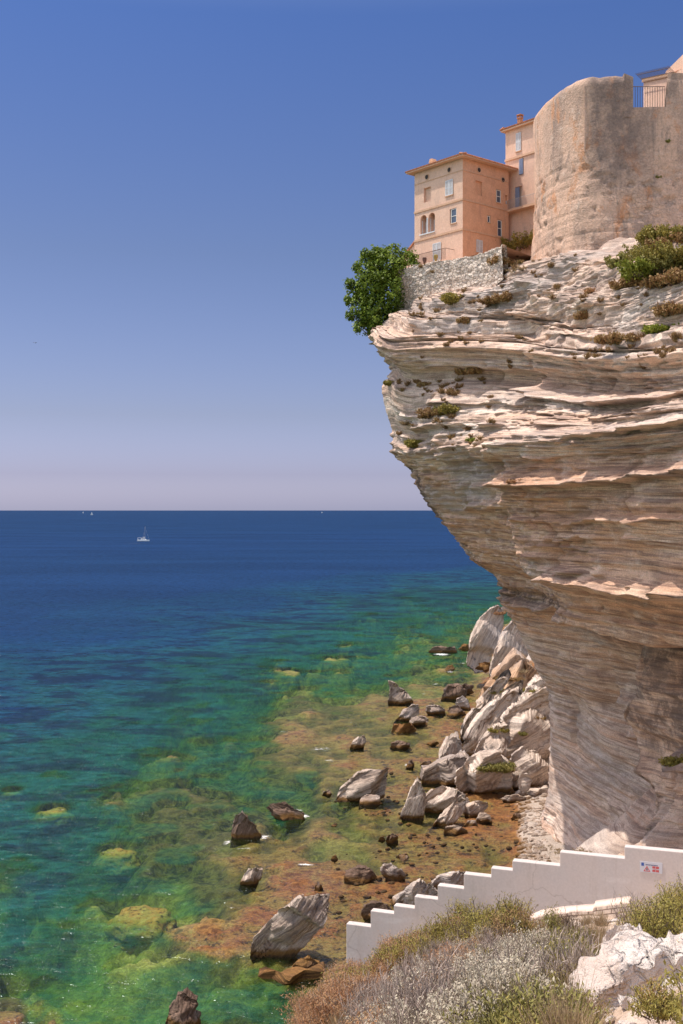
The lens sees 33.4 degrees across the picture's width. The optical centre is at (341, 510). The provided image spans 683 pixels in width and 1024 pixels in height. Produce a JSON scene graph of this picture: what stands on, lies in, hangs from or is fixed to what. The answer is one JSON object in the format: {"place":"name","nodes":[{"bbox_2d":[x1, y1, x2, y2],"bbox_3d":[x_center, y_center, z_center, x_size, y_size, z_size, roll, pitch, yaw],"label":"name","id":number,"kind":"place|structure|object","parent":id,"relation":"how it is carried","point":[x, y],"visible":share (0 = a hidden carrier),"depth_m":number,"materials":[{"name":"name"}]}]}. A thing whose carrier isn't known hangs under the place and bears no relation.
{"place":"outdoors","nodes":[
{"label":"outdoors","id":0,"kind":"place"},
{"bbox_2d":[0,510,508,983],"bbox_3d":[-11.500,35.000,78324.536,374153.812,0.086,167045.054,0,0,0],"label":"sea","id":1,"kind":"structure","parent":0,"point":[105,615],"depth_m":339.59,"materials":[{"name":"liquid"}]},
{"bbox_2d":[165,986,200,1023],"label":"boulder","id":2,"kind":"object","parent":1,"relation":"in","point":[183,1007],"visible":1,"depth_m":77.04,"materials":[{"name":"stone"}]},
{"bbox_2d":[258,962,324,985],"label":"reef ledge","id":3,"kind":"object","parent":1,"relation":"in","point":[291,976],"visible":1,"depth_m":85.05,"materials":[{"name":"stone"}]},
{"bbox_2d":[428,646,456,655],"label":"reef ledge","id":4,"kind":"object","parent":1,"relation":"in","point":[438,650],"visible":0.95,"depth_m":278.99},
{"bbox_2d":[0,592,574,1023],"bbox_3d":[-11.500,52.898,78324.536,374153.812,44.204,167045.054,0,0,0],"label":"seabed","id":5,"kind":"structure","parent":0,"point":[173,830],"depth_m":122.22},
{"bbox_2d":[36,807,66,814],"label":"submerged rock","id":6,"kind":"object","parent":5,"relation":"on","point":[57,810],"visible":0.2,"depth_m":134.28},
{"bbox_2d":[92,848,141,882],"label":"submerged rock","id":7,"kind":"object","parent":5,"relation":"on","point":[130,860],"visible":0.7,"depth_m":116.66,"materials":[{"name":"stone"}]},
{"bbox_2d":[103,905,176,953],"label":"submerged rock","id":8,"kind":"object","parent":5,"relation":"on","point":[132,927],"visible":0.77,"depth_m":98.07,"materials":[{"name":"stone"}]},
{"bbox_2d":[230,810,261,847],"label":"pinnacle rock","id":9,"kind":"object","parent":5,"relation":"on","point":[244,830],"visible":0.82,"depth_m":121.34,"materials":[{"name":"stone"}]},
{"bbox_2d":[239,867,262,893],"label":"boulder","id":10,"kind":"object","parent":5,"relation":"on","point":[250,880],"visible":0.97,"depth_m":106.26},
{"bbox_2d":[266,801,304,830],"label":"boulder","id":11,"kind":"object","parent":5,"relation":"on","point":[286,815],"visible":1,"depth_m":128.78,"materials":[{"name":"stone"}]},
{"bbox_2d":[250,893,329,965],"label":"boulder","id":12,"kind":"object","parent":5,"relation":"on","point":[287,932],"visible":1,"depth_m":88.85,"materials":[{"name":"stone"}]},
{"bbox_2d":[291,955,319,967],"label":"rock","id":13,"kind":"object","parent":5,"relation":"on","point":[307,961],"visible":0.62,"depth_m":86.99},
{"bbox_2d":[350,735,365,751],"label":"boulder","id":14,"kind":"object","parent":5,"relation":"on","point":[358,743],"visible":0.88,"depth_m":167.07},
{"bbox_2d":[344,865,376,885],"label":"boulder","id":15,"kind":"object","parent":5,"relation":"on","point":[361,875],"visible":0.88,"depth_m":106.97,"materials":[{"name":"stone"}]},
{"bbox_2d":[336,768,388,809],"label":"boulder","id":16,"kind":"object","parent":5,"relation":"on","point":[355,788],"visible":0.83,"depth_m":136.78,"materials":[{"name":"stone"}]},
{"bbox_2d":[359,794,380,809],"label":"rock foot","id":17,"kind":"object","parent":5,"relation":"on","point":[368,801],"visible":0.98,"depth_m":134.82},
{"bbox_2d":[361,900,391,922],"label":"boulder","id":18,"kind":"object","parent":5,"relation":"on","point":[367,908],"visible":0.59,"depth_m":97.39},
{"bbox_2d":[386,833,397,848],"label":"boulder","id":19,"kind":"object","parent":5,"relation":"on","point":[392,841],"visible":1,"depth_m":119.39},
{"bbox_2d":[380,863,405,881],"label":"boulder","id":20,"kind":"object","parent":5,"relation":"on","point":[390,871],"visible":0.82,"depth_m":107.46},
{"bbox_2d":[388,680,412,706],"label":"fin rock","id":21,"kind":"object","parent":5,"relation":"on","point":[399,696],"visible":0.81,"depth_m":205.36,"materials":[{"name":"stone"}]},
{"bbox_2d":[390,740,411,751],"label":"boulder","id":22,"kind":"object","parent":5,"relation":"on","point":[400,746],"visible":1,"depth_m":166.91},
{"bbox_2d":[391,722,416,734],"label":"rock","id":23,"kind":"object","parent":5,"relation":"on","point":[404,728],"visible":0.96,"depth_m":179.59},
{"bbox_2d":[394,704,418,723],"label":"tilted rock","id":24,"kind":"object","parent":5,"relation":"on","point":[408,713],"visible":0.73,"depth_m":188.86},
{"bbox_2d":[399,777,425,825],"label":"tilted rock","id":25,"kind":"object","parent":5,"relation":"on","point":[413,809],"visible":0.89,"depth_m":128.51,"materials":[{"name":"stone"}]},
{"bbox_2d":[391,878,437,905],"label":"boulder","id":26,"kind":"object","parent":5,"relation":"on","point":[410,892],"visible":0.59,"depth_m":99.80,"materials":[{"name":"stone"}]},
{"bbox_2d":[409,716,428,727],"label":"boulder","id":27,"kind":"object","parent":5,"relation":"on","point":[418,721],"visible":0.81,"depth_m":184.39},
{"bbox_2d":[425,705,445,717],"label":"boulder","id":28,"kind":"object","parent":5,"relation":"on","point":[435,710],"visible":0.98,"depth_m":194.99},
{"bbox_2d":[331,772,551,914],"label":"beach rubble","id":29,"kind":"object","parent":5,"relation":"on","point":[526,844],"visible":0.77,"depth_m":119.60,"materials":[{"name":"stone"}]},
{"bbox_2d":[419,750,468,787],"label":"slumped rock","id":30,"kind":"object","parent":5,"relation":"on","point":[439,772],"visible":0.68,"depth_m":145.27,"materials":[{"name":"stone"}]},
{"bbox_2d":[424,785,469,817],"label":"tilted rock","id":31,"kind":"object","parent":5,"relation":"on","point":[440,800],"visible":0.58,"depth_m":131.30,"materials":[{"name":"stone"}]},
{"bbox_2d":[431,795,466,828],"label":"tilted rock","id":32,"kind":"object","parent":5,"relation":"on","point":[452,813],"visible":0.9,"depth_m":126.17,"materials":[{"name":"stone"}]},
{"bbox_2d":[439,731,461,757],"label":"slumped rock","id":33,"kind":"object","parent":5,"relation":"on","point":[452,744],"visible":0.66,"depth_m":152.35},
{"bbox_2d":[431,870,469,889],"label":"boulder","id":34,"kind":"object","parent":5,"relation":"on","point":[454,877],"visible":0.47,"depth_m":104.36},
{"bbox_2d":[441,683,466,702],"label":"boulder","id":35,"kind":"object","parent":5,"relation":"on","point":[452,693],"visible":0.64,"depth_m":210.31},
{"bbox_2d":[443,825,467,836],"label":"boulder","id":36,"kind":"object","parent":5,"relation":"on","point":[453,830],"visible":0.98,"depth_m":122.96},
{"bbox_2d":[446,705,465,718],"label":"boulder","id":37,"kind":"object","parent":5,"relation":"on","point":[455,711],"visible":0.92,"depth_m":193.75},
{"bbox_2d":[455,695,470,710],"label":"boulder","id":38,"kind":"object","parent":5,"relation":"on","point":[462,701],"visible":0.75,"depth_m":199.01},
{"bbox_2d":[463,801,487,817],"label":"boulder","id":39,"kind":"object","parent":5,"relation":"on","point":[473,809],"visible":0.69,"depth_m":129.07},
{"bbox_2d":[475,662,490,672],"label":"boulder","id":40,"kind":"object","parent":5,"relation":"on","point":[484,666],"visible":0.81,"depth_m":220.45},
{"bbox_2d":[454,749,512,793],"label":"slump boulder","id":41,"kind":"object","parent":5,"relation":"on","point":[467,781],"visible":0.93,"depth_m":139.75,"materials":[{"name":"stone"}]},
{"bbox_2d":[473,760,516,773],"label":"cliff bush","id":42,"kind":"object","parent":41,"relation":"on","point":[501,768],"visible":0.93,"depth_m":138.39,"materials":[{"name":"green plant"}]},
{"bbox_2d":[476,812,491,825],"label":"boulder","id":43,"kind":"object","parent":5,"relation":"on","point":[482,818],"visible":0.98,"depth_m":126.94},
{"bbox_2d":[466,604,503,673],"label":"block rock","id":44,"kind":"object","parent":5,"relation":"on","point":[485,634],"visible":0.8,"depth_m":225.81,"materials":[{"name":"stone"}]},
{"bbox_2d":[460,669,510,743],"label":"slumped rock","id":45,"kind":"object","parent":5,"relation":"on","point":[497,687],"visible":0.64,"depth_m":171.45,"materials":[{"name":"stone"}]},
{"bbox_2d":[462,680,523,756],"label":"slumped rock","id":46,"kind":"object","parent":5,"relation":"on","point":[488,715],"visible":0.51,"depth_m":161.56,"materials":[{"name":"stone"}]},
{"bbox_2d":[475,719,511,756],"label":"slumped rock","id":47,"kind":"object","parent":5,"relation":"on","point":[499,741],"visible":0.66,"depth_m":147.84,"materials":[{"name":"stone"}]},
{"bbox_2d":[478,647,537,698],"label":"slumped rock","id":48,"kind":"object","parent":5,"relation":"on","point":[514,661],"visible":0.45,"depth_m":184.56,"materials":[{"name":"stone"}]},
{"bbox_2d":[489,621,527,676],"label":"block rock","id":49,"kind":"object","parent":5,"relation":"on","point":[510,637],"visible":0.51,"depth_m":212.22,"materials":[{"name":"stone"}]},
{"bbox_2d":[501,794,526,802],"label":"boulder","id":50,"kind":"object","parent":5,"relation":"on","point":[513,798],"visible":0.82,"depth_m":135.34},
{"bbox_2d":[500,685,549,769],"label":"slumped rock","id":51,"kind":"object","parent":5,"relation":"on","point":[523,711],"visible":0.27,"depth_m":150.54,"materials":[{"name":"stone"}]},
{"bbox_2d":[510,746,548,790],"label":"slumped rock","id":52,"kind":"object","parent":5,"relation":"on","point":[533,764],"visible":0.77,"depth_m":142.17,"materials":[{"name":"stone"}]},
{"bbox_2d":[515,785,547,796],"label":"boulder","id":53,"kind":"object","parent":5,"relation":"on","point":[533,792],"visible":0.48,"depth_m":137.77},
{"bbox_2d":[518,772,531,793],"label":"boulder","id":54,"kind":"object","parent":53,"relation":"on","point":[524,781],"visible":1,"depth_m":137.11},
{"bbox_2d":[522,674,543,693],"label":"slumped rock","id":55,"kind":"object","parent":5,"relation":"on","point":[535,682],"visible":0.2,"depth_m":165.97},
{"bbox_2d":[0,0,682,509],"label":"sky","id":56,"kind":"structure","parent":0,"point":[191,191],"materials":[{"name":"blue"}]},
{"bbox_2d":[468,247,530,261],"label":"terrace ground","id":57,"kind":"structure","parent":0,"point":[512,253],"depth_m":115.97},
{"bbox_2d":[405,152,517,262],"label":"town house","id":58,"kind":"structure","parent":57,"relation":"on","point":[461,205],"depth_m":124.36,"materials":[{"name":"orange paint"}]},
{"bbox_2d":[418,248,453,264],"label":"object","id":59,"kind":"object","parent":58,"relation":"attached to","point":[426,257],"visible":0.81,"depth_m":124.33,"materials":[{"name":"paint"}]},
{"bbox_2d":[495,229,532,250],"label":"cliff bush","id":60,"kind":"object","parent":57,"relation":"on","point":[523,242],"visible":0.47,"depth_m":124.23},
{"bbox_2d":[500,114,534,255],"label":"tall house","id":61,"kind":"structure","parent":57,"relation":"on","point":[520,152],"depth_m":126.08,"materials":[{"name":"paint"}]},
{"bbox_2d":[344,908,682,1023],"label":"hillside","id":62,"kind":"structure","parent":0,"point":[620,1013],"depth_m":8.54,"materials":[{"name":"stone"}]},
{"bbox_2d":[274,910,483,1023],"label":"russet heath","id":63,"kind":"object","parent":62,"relation":"on","point":[327,984],"visible":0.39,"depth_m":21.90,"materials":[{"name":"plant"}]},
{"bbox_2d":[413,895,480,941],"bbox_3d":[2.872,10.374,28.477,1.680,0.950,2.741,0,0,35],"label":"shrub","id":64,"kind":"object","parent":62,"relation":"on","point":[439,931],"visible":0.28,"depth_m":28.43,"materials":[{"name":"plant"}]},
{"bbox_2d":[320,904,612,1023],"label":"brown heath","id":65,"kind":"object","parent":62,"relation":"on","point":[419,945],"visible":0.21,"depth_m":22.27,"materials":[{"name":"plant"}]},
{"bbox_2d":[449,902,485,930],"bbox_3d":[3.306,9.974,27.468,1.280,0.898,1.428,0,0,-30],"label":"shrub","id":66,"kind":"object","parent":62,"relation":"on","point":[471,916],"visible":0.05,"depth_m":27.57,"materials":[{"name":"green plant"}]},
{"bbox_2d":[317,909,628,1023],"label":"dry grass","id":67,"kind":"structure","parent":62,"relation":"on","point":[600,920],"depth_m":7.74,"materials":[{"name":"plant"}]},
{"bbox_2d":[338,918,608,1023],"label":"everlasting scrub","id":68,"kind":"object","parent":62,"relation":"on","point":[487,981],"visible":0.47,"depth_m":9.71,"materials":[{"name":"plant"}]},
{"bbox_2d":[337,917,616,1023],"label":"dead scrub","id":69,"kind":"object","parent":62,"relation":"on","point":[374,991],"visible":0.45,"depth_m":11.52,"materials":[{"name":"plant"}]},
{"bbox_2d":[453,891,537,940],"bbox_3d":[3.658,9.341,26.247,1.908,0.944,2.495,0,0,15],"label":"shrub","id":70,"kind":"object","parent":62,"relation":"on","point":[502,907],"visible":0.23,"depth_m":26.39,"materials":[{"name":"plant"}]},
{"bbox_2d":[404,924,613,1023],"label":"green scrub","id":71,"kind":"object","parent":62,"relation":"on","point":[496,1012],"visible":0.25,"depth_m":6.90,"materials":[{"name":"green plant"}]},
{"bbox_2d":[346,844,682,964],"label":"stepped wall","id":72,"kind":"structure","parent":62,"relation":"on","point":[575,878],"depth_m":29.21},
{"bbox_2d":[640,861,661,873],"bbox_3d":[7.687,8.870,28.251,0.542,0.265,0.016,0,0,20],"label":"warning sign","id":73,"kind":"object","parent":72,"relation":"attached to","point":[650,867],"visible":1,"depth_m":28.25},
{"bbox_2d":[481,903,549,940],"bbox_3d":[3.185,7.840,21.559,1.125,0.834,1.642,0,0,37],"label":"shrub","id":74,"kind":"object","parent":62,"relation":"on","point":[495,925],"visible":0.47,"depth_m":21.50,"materials":[{"name":"plant"}]},
{"bbox_2d":[538,902,563,930],"bbox_3d":[4.092,7.968,22.095,0.588,0.672,0.704,0,0,-30],"label":"shrub","id":75,"kind":"object","parent":62,"relation":"on","point":[552,920],"visible":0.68,"depth_m":22.10,"materials":[{"name":"green plant"}]},
{"bbox_2d":[545,939,600,960],"bbox_3d":[2.279,4.261,10.759,0.665,0.409,0.681,0,0,0],"label":"shrub","id":76,"kind":"object","parent":62,"relation":"on","point":[587,946],"visible":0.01,"depth_m":10.85,"materials":[{"name":"green plant"}]},
{"bbox_2d":[560,906,586,931],"bbox_3d":[4.284,7.667,21.101,0.522,0.533,0.533,0,0,-29],"label":"bare bush","id":77,"kind":"object","parent":62,"relation":"on","point":[566,920],"visible":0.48,"depth_m":21.15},
{"bbox_2d":[526,896,630,922],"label":"kerb wall","id":78,"kind":"structure","parent":62,"relation":"on","point":[603,905],"depth_m":25.28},
{"bbox_2d":[563,930,682,1012],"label":"white outcrop","id":79,"kind":"object","parent":62,"relation":"on","point":[622,962],"visible":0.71,"depth_m":9.09,"materials":[{"name":"stone"}]},
{"bbox_2d":[603,923,642,941],"bbox_3d":[3.150,4.810,12.629,0.511,0.448,0.252,0,0,-12],"label":"white rock","id":80,"kind":"object","parent":62,"relation":"on","point":[620,928],"visible":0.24,"depth_m":12.59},
{"bbox_2d":[617,994,641,1010],"bbox_3d":[2.221,3.762,8.688,0.199,0.156,0.198,0,0,0],"label":"white stone","id":81,"kind":"object","parent":62,"relation":"on","point":[623,1000],"visible":0.41,"depth_m":8.64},
{"bbox_2d":[610,886,658,924],"bbox_3d":[4.193,5.710,16.188,0.753,0.716,0.736,0,0,0],"label":"bare bush","id":82,"kind":"object","parent":62,"relation":"on","point":[617,911],"visible":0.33,"depth_m":16.21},
{"bbox_2d":[613,889,682,938],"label":"shrub","id":83,"kind":"object","parent":62,"relation":"on","point":[657,925],"visible":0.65,"depth_m":14.64,"materials":[{"name":"green plant"}]},
{"bbox_2d":[622,975,682,1023],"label":"shrub","id":84,"kind":"object","parent":62,"relation":"on","point":[654,1005],"visible":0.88,"depth_m":6.95,"materials":[{"name":"green plant"}]},
{"bbox_2d":[650,873,682,925],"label":"shrub","id":85,"kind":"object","parent":62,"relation":"on","point":[675,889],"visible":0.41,"depth_m":18.71,"materials":[{"name":"green plant"}]},
{"bbox_2d":[657,918,682,1023],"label":"hill scrub","id":86,"kind":"object","parent":62,"relation":"on","point":[675,980],"visible":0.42,"depth_m":5.44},
{"bbox_2d":[368,237,682,855],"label":"cliff","id":87,"kind":"structure","parent":0,"point":[572,540],"depth_m":96.55,"materials":[{"name":"stone"}]},
{"bbox_2d":[343,243,419,335],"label":"fig tree","id":88,"kind":"object","parent":87,"relation":"on","point":[375,307],"visible":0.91,"depth_m":118.73,"materials":[{"name":"green plant"}]},
{"bbox_2d":[403,437,421,447],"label":"cliff bush","id":89,"kind":"object","parent":87,"relation":"on","point":[412,443],"visible":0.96,"depth_m":110.09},
{"bbox_2d":[414,407,444,416],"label":"cliff bush","id":90,"kind":"object","parent":87,"relation":"on","point":[422,412],"visible":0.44,"depth_m":106.80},
{"bbox_2d":[432,403,461,414],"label":"cliff bush","id":91,"kind":"object","parent":87,"relation":"on","point":[443,409],"visible":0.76,"depth_m":104.18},
{"bbox_2d":[388,244,507,309],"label":"terrace wall","id":92,"kind":"structure","parent":87,"relation":"on","point":[478,270],"depth_m":115.56,"materials":[{"name":"stone"}]},
{"bbox_2d":[439,291,463,304],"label":"cliff bush","id":93,"kind":"object","parent":87,"relation":"on","point":[449,298],"visible":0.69,"depth_m":110.88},
{"bbox_2d":[454,367,484,375],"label":"cliff bush","id":94,"kind":"object","parent":87,"relation":"on","point":[467,371],"visible":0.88,"depth_m":106.18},
{"bbox_2d":[475,291,512,304],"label":"cliff bush","id":95,"kind":"object","parent":87,"relation":"on","point":[495,298],"visible":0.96,"depth_m":106.33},
{"bbox_2d":[486,254,514,266],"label":"cliff bush","id":96,"kind":"object","parent":87,"relation":"on","point":[495,259],"visible":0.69,"depth_m":111.31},
{"bbox_2d":[396,253,682,450],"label":"dry ledge grass","id":97,"kind":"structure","parent":87,"relation":"on","point":[516,336],"depth_m":103.92,"materials":[{"name":"plant"}]},
{"bbox_2d":[573,310,589,319],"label":"cliff bush","id":98,"kind":"object","parent":87,"relation":"on","point":[581,315],"visible":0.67,"depth_m":93.70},
{"bbox_2d":[530,73,682,259],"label":"citadel bastion","id":99,"kind":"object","parent":87,"relation":"on","point":[606,153],"visible":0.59,"depth_m":104.19,"materials":[{"name":"stone"}]},
{"bbox_2d":[642,55,682,106],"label":"gatehouse","id":100,"kind":"object","parent":99,"relation":"on","point":[675,67],"visible":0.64,"depth_m":109.94,"materials":[{"name":"paint"}]},
{"bbox_2d":[635,66,674,79],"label":"spiked guard","id":101,"kind":"object","parent":100,"relation":"on","point":[651,71],"visible":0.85,"depth_m":109.77,"materials":[{"name":"metal"}]},
{"bbox_2d":[590,331,644,345],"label":"cliff bush","id":102,"kind":"object","parent":87,"relation":"on","point":[612,338],"visible":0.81,"depth_m":86.83,"materials":[{"name":"plant"}]},
{"bbox_2d":[603,250,635,268],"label":"cliff bush","id":103,"kind":"object","parent":87,"relation":"on","point":[609,262],"visible":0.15,"depth_m":93.79,"materials":[{"name":"green plant"}]},
{"bbox_2d":[608,277,642,289],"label":"cliff bush","id":104,"kind":"object","parent":87,"relation":"on","point":[615,285],"visible":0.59,"depth_m":90.94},
{"bbox_2d":[620,240,645,253],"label":"cliff bush","id":105,"kind":"object","parent":87,"relation":"on","point":[628,249],"visible":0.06,"depth_m":97.13,"materials":[{"name":"green plant"}]},
{"bbox_2d":[614,255,658,282],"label":"cliff bush","id":106,"kind":"object","parent":87,"relation":"on","point":[640,269],"visible":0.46,"depth_m":87.44,"materials":[{"name":"green plant"}]},
{"bbox_2d":[626,238,682,275],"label":"cliff bush","id":107,"kind":"object","parent":87,"relation":"on","point":[661,251],"visible":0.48,"depth_m":87.87,"materials":[{"name":"plant"}]},
{"bbox_2d":[634,266,682,289],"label":"cliff bush","id":108,"kind":"object","parent":87,"relation":"on","point":[671,277],"visible":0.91,"depth_m":85.69,"materials":[{"name":"plant"}]},
{"bbox_2d":[634,223,682,247],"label":"cliff bush","id":109,"kind":"object","parent":87,"relation":"on","point":[650,231],"visible":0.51,"depth_m":92.84,"materials":[{"name":"plant"}]},
{"bbox_2d":[641,322,679,333],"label":"cliff bush","id":110,"kind":"object","parent":87,"relation":"on","point":[653,328],"visible":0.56,"depth_m":84.98,"materials":[{"name":"green plant"}]},
{"bbox_2d":[641,247,682,274],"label":"cliff bush","id":111,"kind":"object","parent":87,"relation":"on","point":[667,265],"visible":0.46,"depth_m":87.34,"materials":[{"name":"green plant"}]},
{"bbox_2d":[644,231,682,250],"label":"cliff bush","id":112,"kind":"object","parent":87,"relation":"on","point":[678,238],"visible":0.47,"depth_m":91.99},
{"bbox_2d":[649,301,682,316],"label":"cliff bush","id":113,"kind":"object","parent":87,"relation":"on","point":[666,308],"visible":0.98,"depth_m":84.63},
{"bbox_2d":[658,754,682,766],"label":"cliff bush","id":114,"kind":"object","parent":87,"relation":"on","point":[671,760],"visible":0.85,"depth_m":86.32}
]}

